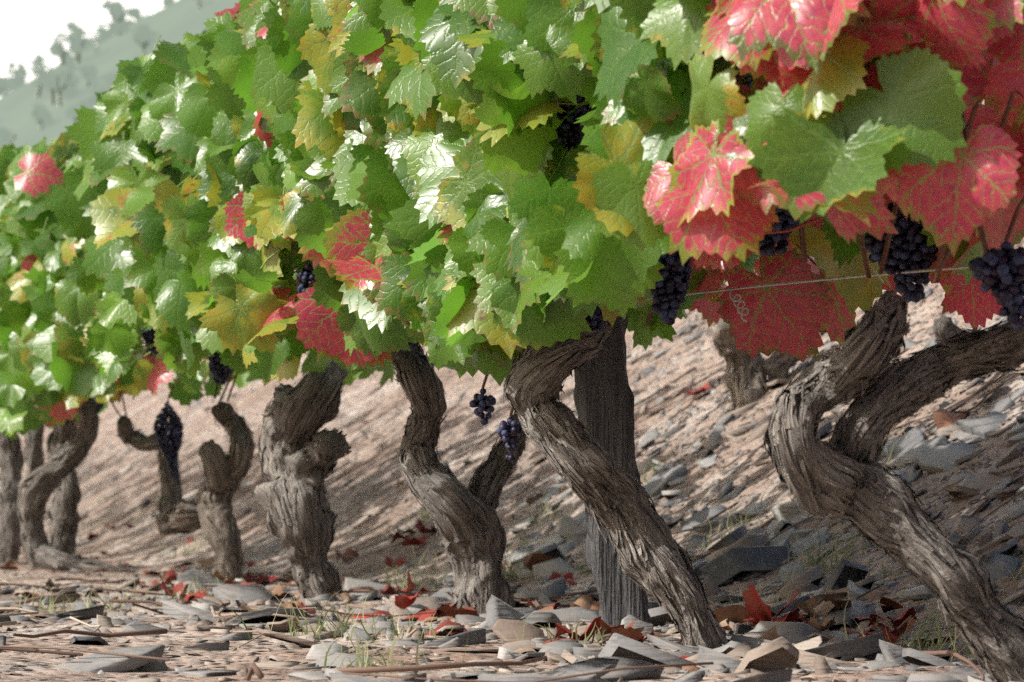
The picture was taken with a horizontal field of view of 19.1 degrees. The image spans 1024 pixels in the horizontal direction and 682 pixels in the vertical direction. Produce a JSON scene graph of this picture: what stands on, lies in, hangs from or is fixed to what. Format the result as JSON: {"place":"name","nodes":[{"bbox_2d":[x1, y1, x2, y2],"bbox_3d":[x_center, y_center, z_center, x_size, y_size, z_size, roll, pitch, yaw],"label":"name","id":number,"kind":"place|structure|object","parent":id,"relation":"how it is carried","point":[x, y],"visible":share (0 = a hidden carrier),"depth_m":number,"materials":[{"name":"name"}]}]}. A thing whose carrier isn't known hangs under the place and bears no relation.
{"place":"outdoors","nodes":[
{"label":"outdoors","id":0,"kind":"place"},
{"bbox_2d":[0,0,176,97],"bbox_3d":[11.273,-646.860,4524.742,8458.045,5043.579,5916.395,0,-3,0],"label":"sky","id":1,"kind":"structure","parent":0,"point":[30,30],"depth_m":4990.13,"materials":[{"name":"white"}]},
{"bbox_2d":[0,0,239,150],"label":"hillside","id":2,"kind":"structure","parent":0,"point":[174,22],"depth_m":121.58,"materials":[{"name":"green plant"}]},
{"bbox_2d":[0,2,200,144],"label":"tree trunks","id":3,"kind":"object","parent":2,"relation":"on","point":[59,101],"visible":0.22,"depth_m":117.73,"materials":[{"name":"grey wood"}]},
{"bbox_2d":[0,0,203,146],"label":"scrub crowns","id":4,"kind":"object","parent":2,"relation":"on","point":[143,33],"visible":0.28,"depth_m":123.33,"materials":[{"name":"green plant"}]},
{"bbox_2d":[0,100,1023,681],"bbox_3d":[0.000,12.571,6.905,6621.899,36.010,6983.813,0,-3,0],"label":"ground","id":5,"kind":"structure","parent":0,"point":[124,496],"depth_m":7.20,"materials":[{"name":"soil"}]},
{"bbox_2d":[0,424,45,563],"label":"vine trunk","id":6,"kind":"object","parent":5,"relation":"on","point":[12,459],"visible":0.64,"depth_m":9.69,"materials":[{"name":"brown plant"}]},
{"bbox_2d":[16,399,139,570],"bbox_3d":[-1.294,0.443,8.757,0.306,0.549,0.469,2,-4,-37],"label":"vine trunk","id":7,"kind":"object","parent":5,"relation":"on","point":[69,444],"visible":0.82,"depth_m":8.68,"materials":[{"name":"brown plant"}]},
{"bbox_2d":[115,415,185,533],"bbox_3d":[-1.021,0.378,8.598,0.198,0.337,0.118,0,-3,0],"label":"vine trunk","id":8,"kind":"object","parent":5,"relation":"on","point":[171,490],"visible":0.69,"depth_m":8.59,"materials":[{"name":"brown plant"}]},
{"bbox_2d":[155,401,254,582],"bbox_3d":[-0.725,0.379,7.220,0.144,0.464,0.440,1,-3,-21],"label":"vine trunk","id":9,"kind":"object","parent":5,"relation":"on","point":[209,511],"visible":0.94,"depth_m":7.07,"materials":[{"name":"brown plant"}]},
{"bbox_2d":[253,360,351,598],"bbox_3d":[-0.385,0.279,5.623,0.183,0.491,0.178,0,-3,0],"label":"vine trunk","id":10,"kind":"object","parent":5,"relation":"on","point":[300,454],"visible":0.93,"depth_m":5.58,"materials":[{"name":"brown plant"}]},
{"bbox_2d":[391,344,527,615],"bbox_3d":[-0.080,0.232,4.858,0.223,0.489,0.140,1,-3,-19],"label":"vine trunk","id":11,"kind":"object","parent":5,"relation":"on","point":[468,525],"visible":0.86,"depth_m":4.83,"materials":[{"name":"brown plant"}]},
{"bbox_2d":[0,238,1023,681],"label":"slate chips","id":12,"kind":"object","parent":5,"relation":"on","point":[796,648],"visible":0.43,"depth_m":4.64,"materials":[{"name":"grey stone"}]},
{"bbox_2d":[0,330,1023,671],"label":"fallen leaves","id":13,"kind":"object","parent":5,"relation":"on","point":[756,610],"visible":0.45,"depth_m":4.71,"materials":[{"name":"red plant"}]},
{"bbox_2d":[0,310,1023,681],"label":"twigs","id":14,"kind":"object","parent":5,"relation":"on","point":[408,632],"visible":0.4,"depth_m":5.34,"materials":[{"name":"brown wood"}]},
{"bbox_2d":[7,419,1023,673],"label":"dry grass tufts","id":15,"kind":"object","parent":5,"relation":"on","point":[939,645],"visible":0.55,"depth_m":4.20,"materials":[{"name":"beige plant"}]},
{"bbox_2d":[503,315,727,648],"bbox_3d":[0.134,0.185,3.782,0.290,0.454,0.137,0,-3,0],"label":"vine trunk","id":16,"kind":"object","parent":5,"relation":"on","point":[654,559],"visible":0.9,"depth_m":3.76,"materials":[{"name":"brown plant"}]},
{"bbox_2d":[88,67,1023,479],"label":"grape bunches","id":17,"kind":"object","parent":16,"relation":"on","point":[998,275],"visible":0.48,"depth_m":3.41,"materials":[{"name":"purple food"}]},
{"bbox_2d":[109,58,1014,420],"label":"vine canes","id":18,"kind":"object","parent":16,"relation":"attached to","point":[943,258],"visible":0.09,"depth_m":3.01,"materials":[{"name":"brown wood"}]},
{"bbox_2d":[0,29,394,439],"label":"vine leaves","id":19,"kind":"object","parent":18,"relation":"attached to","point":[50,377],"visible":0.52,"depth_m":6.89,"materials":[{"name":"green plant"}]},
{"bbox_2d":[32,0,1023,372],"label":"leaf petioles","id":20,"kind":"object","parent":18,"relation":"attached to","point":[740,80],"visible":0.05,"depth_m":3.45,"materials":[{"name":"plant"}]},
{"bbox_2d":[43,0,1023,395],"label":"vine leaves","id":21,"kind":"object","parent":18,"relation":"attached to","point":[403,154],"visible":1,"depth_m":3.50,"materials":[{"name":"green plant"}]},
{"bbox_2d":[167,197,1023,425],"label":"grape stems","id":22,"kind":"object","parent":18,"relation":"attached to","point":[1014,219],"visible":0.2,"depth_m":2.75,"materials":[{"name":"plant"}]},
{"bbox_2d":[711,318,798,408],"bbox_3d":[0.545,0.053,6.717,0.246,0.249,0.143,1,-3,-19],"label":"vine trunk","id":23,"kind":"object","parent":5,"relation":"on","point":[745,375],"visible":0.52,"depth_m":6.68,"materials":[{"name":"brown plant"}]},
{"bbox_2d":[763,290,1023,681],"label":"vine trunk","id":24,"kind":"object","parent":5,"relation":"on","point":[841,473],"visible":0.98,"depth_m":2.93,"materials":[{"name":"brown plant"}]},
{"bbox_2d":[932,316,969,343],"bbox_3d":[0.842,0.025,5.784,0.082,0.142,0.128,-1,-3,14],"label":"vine trunk","id":25,"kind":"object","parent":5,"relation":"on","point":[943,327],"visible":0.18,"depth_m":5.74,"materials":[{"name":"brown plant"}]},
{"bbox_2d":[573,313,653,631],"bbox_3d":[0.131,0.139,4.218,0.137,0.651,0.043,0,-3,0],"label":"wooden post","id":26,"kind":"object","parent":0,"point":[603,395],"visible":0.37,"depth_m":4.21,"materials":[{"name":"grey wood"}]},
{"bbox_2d":[142,266,968,345],"bbox_3d":[-0.589,0.001,6.971,0.016,0.535,12.189,1,-3,-15],"label":"training wire","id":27,"kind":"object","parent":26,"relation":"attached to","point":[824,279],"visible":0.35,"depth_m":3.57,"materials":[{"name":"grey metal"}]}
]}

